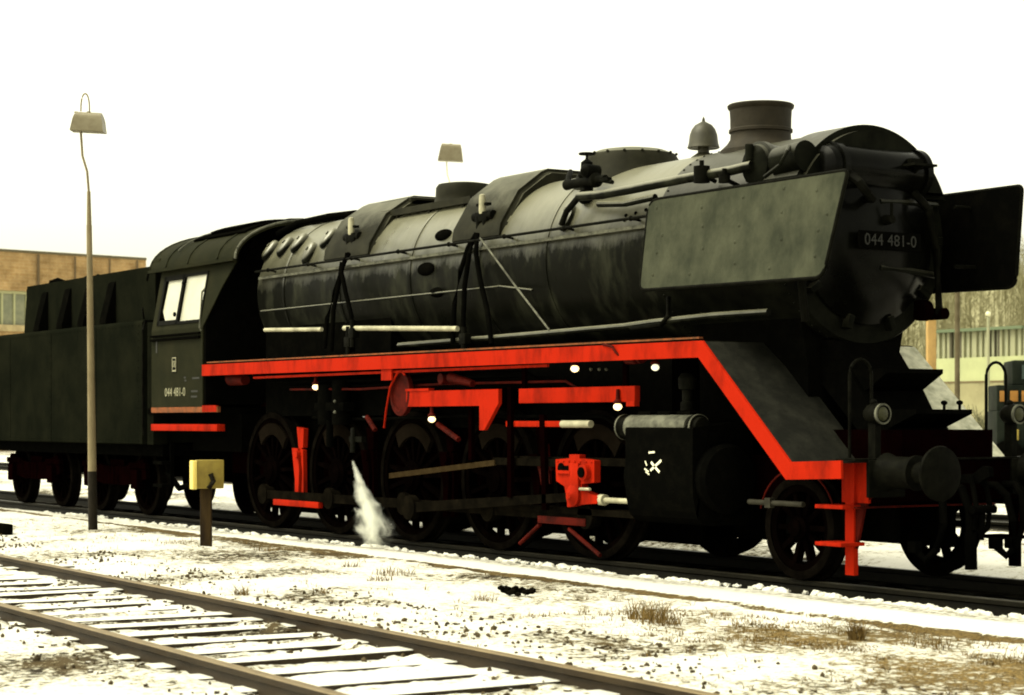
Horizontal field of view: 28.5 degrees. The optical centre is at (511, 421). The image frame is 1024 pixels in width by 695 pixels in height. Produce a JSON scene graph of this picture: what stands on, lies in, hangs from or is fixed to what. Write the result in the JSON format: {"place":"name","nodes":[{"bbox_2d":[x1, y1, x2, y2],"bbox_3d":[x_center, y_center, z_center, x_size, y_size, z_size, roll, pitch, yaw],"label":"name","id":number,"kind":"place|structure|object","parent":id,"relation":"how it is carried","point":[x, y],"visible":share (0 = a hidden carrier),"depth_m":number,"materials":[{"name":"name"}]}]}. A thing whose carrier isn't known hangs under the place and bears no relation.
{"place":"outdoors","nodes":[
{"label":"outdoors","id":0,"kind":"place"},
{"bbox_2d":[0,451,1023,694],"bbox_3d":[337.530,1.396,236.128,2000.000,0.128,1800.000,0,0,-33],"label":"ground","id":1,"kind":"structure","parent":0,"point":[22,672],"depth_m":14.23,"materials":[{"name":"white snow"}]},
{"bbox_2d":[0,523,12,534],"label":"timber baulk","id":2,"kind":"object","parent":1,"relation":"on","point":[6,529],"visible":0.86,"depth_m":24.64,"materials":[{"name":"black wood"}]},
{"bbox_2d":[0,249,146,450],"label":"brick shed","id":3,"kind":"structure","parent":1,"relation":"on","point":[21,271],"depth_m":96.13,"materials":[{"name":"brown brick"}]},
{"bbox_2d":[0,290,25,324],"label":"window","id":4,"kind":"structure","parent":3,"relation":"in","point":[12,303],"depth_m":95.68,"materials":[{"name":"beige glass"}]},
{"bbox_2d":[70,93,106,529],"bbox_3d":[-5.374,-1.239,25.609,0.423,5.853,0.239,0,0,0],"label":"lamp post","id":5,"kind":"object","parent":1,"relation":"on","point":[88,122],"visible":0.93,"depth_m":25.57,"materials":[{"name":"metal"}]},
{"bbox_2d":[190,460,223,546],"bbox_3d":[-3.331,1.054,22.005,0.351,1.268,0.300,0,0,-22],"label":"marker post","id":6,"kind":"object","parent":1,"relation":"on","point":[206,477],"visible":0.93,"depth_m":21.96,"materials":[{"name":"yellow metal"}]},
{"bbox_2d":[0,552,720,694],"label":"railway track","id":7,"kind":"structure","parent":1,"relation":"on","point":[236,672],"depth_m":12.12,"materials":[{"name":"metal"}]},
{"bbox_2d":[438,143,462,181],"bbox_3d":[-1.371,-2.402,45.000,0.557,7.579,0.239,0,0,0],"label":"lamp post","id":8,"kind":"object","parent":1,"relation":"on","point":[450,152],"visible":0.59,"depth_m":44.89,"materials":[{"name":"beige metal"}]},
{"bbox_2d":[0,535,956,694],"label":"ballast stones","id":9,"kind":"object","parent":1,"relation":"on","point":[37,657],"visible":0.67,"depth_m":13.01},
{"bbox_2d":[0,462,1008,531],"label":"railway track","id":10,"kind":"structure","parent":1,"relation":"on","point":[997,524],"depth_m":27.83,"materials":[{"name":"black metal"}]},
{"bbox_2d":[0,490,1023,616],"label":"railway track","id":11,"kind":"structure","parent":1,"relation":"on","point":[892,585],"depth_m":19.39,"materials":[{"name":"black metal"}]},
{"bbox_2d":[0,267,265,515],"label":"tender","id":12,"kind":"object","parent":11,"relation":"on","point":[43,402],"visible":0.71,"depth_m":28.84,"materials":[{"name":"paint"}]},
{"bbox_2d":[148,100,1023,580],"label":"steam locomotive","id":13,"kind":"object","parent":11,"relation":"on","point":[622,352],"visible":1,"depth_m":18.44,"materials":[{"name":"metal"}]},
{"bbox_2d":[3,517,1023,694],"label":"dry grass","id":14,"kind":"structure","parent":1,"relation":"on","point":[651,615],"depth_m":13.38,"materials":[{"name":"plant"}]},
{"bbox_2d":[497,585,535,596],"bbox_3d":[0.029,1.337,15.948,0.182,0.082,0.374,0,0,-33],"label":"clinker heap","id":15,"kind":"object","parent":1,"relation":"on","point":[515,590],"visible":1,"depth_m":15.91,"materials":[{"name":"black stone"}]},
{"bbox_2d":[44,511,1023,619],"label":"snow lumps","id":16,"kind":"object","parent":1,"relation":"on","point":[758,586],"visible":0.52,"depth_m":17.75,"materials":[{"name":"white snow"}]},
{"bbox_2d":[926,320,935,368],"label":"brick pillar","id":17,"kind":"structure","parent":1,"relation":"on","point":[931,342],"depth_m":79.80,"materials":[{"name":"brown brick"}]},
{"bbox_2d":[955,292,959,399],"bbox_3d":[13.230,-1.762,60.000,1.204,6.700,0.169,0,0,3],"label":"telegraph pole","id":18,"kind":"object","parent":1,"relation":"on","point":[957,344],"visible":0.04,"depth_m":59.93,"materials":[{"name":"brown wood"}]},
{"bbox_2d":[968,404,984,429],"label":"bare shrub","id":19,"kind":"object","parent":1,"relation":"on","point":[978,419],"visible":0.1,"depth_m":73.84,"materials":[{"name":"brown plant"}]},
{"bbox_2d":[936,325,1023,427],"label":"workshop building","id":20,"kind":"structure","parent":1,"relation":"on","point":[1006,343],"depth_m":86.02,"materials":[{"name":"plaster"},{"name":"glass"},{"name":"paint"}]},
{"bbox_2d":[937,333,948,358],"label":"window","id":21,"kind":"structure","parent":20,"relation":"in","point":[942,338],"depth_m":87.93,"materials":[{"name":"yellow"}]},
{"bbox_2d":[949,332,961,357],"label":"window","id":22,"kind":"structure","parent":20,"relation":"in","point":[951,335],"depth_m":87.33,"materials":[{"name":"yellow"}]},
{"bbox_2d":[962,331,973,357],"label":"window","id":23,"kind":"structure","parent":20,"relation":"in","point":[967,337],"depth_m":86.67,"materials":[{"name":"yellow"}]},
{"bbox_2d":[974,331,986,356],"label":"window","id":24,"kind":"structure","parent":20,"relation":"in","point":[980,337],"depth_m":86.02,"materials":[{"name":"yellow"}]},
{"bbox_2d":[990,330,999,356],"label":"window","id":25,"kind":"structure","parent":20,"relation":"in","point":[995,334],"depth_m":85.18,"materials":[{"name":"yellow"}]},
{"bbox_2d":[1000,329,1012,355],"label":"window","id":26,"kind":"structure","parent":20,"relation":"in","point":[1006,336],"depth_m":84.75,"materials":[{"name":"yellow"}]},
{"bbox_2d":[1013,329,1023,355],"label":"window","id":27,"kind":"structure","parent":20,"relation":"in","point":[1018,334],"depth_m":84.15,"materials":[{"name":"yellow"}]},
{"bbox_2d":[986,311,990,385],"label":"globe lamp","id":28,"kind":"object","parent":1,"relation":"on","point":[988,313],"visible":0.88,"depth_m":75.96,"materials":[{"name":"yellow"}]},
{"bbox_2d":[988,360,1023,455],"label":"shunting tractor","id":29,"kind":"object","parent":1,"relation":"on","point":[1015,372],"visible":0.58,"depth_m":52.29,"materials":[{"name":"yellow paint"}]},
{"bbox_2d":[0,0,1023,416],"label":"sky","id":30,"kind":"structure","parent":0,"point":[218,114],"materials":[{"name":"white"}]},
{"bbox_2d":[903,277,1020,356],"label":"hill","id":31,"kind":"structure","parent":0,"point":[977,316],"depth_m":239.43,"materials":[{"name":"brown plant"}]},
{"bbox_2d":[901,237,1023,359],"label":"bare wood","id":32,"kind":"object","parent":31,"relation":"on","point":[1017,309],"visible":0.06,"depth_m":213.54,"materials":[{"name":"brown wood"}]}
]}

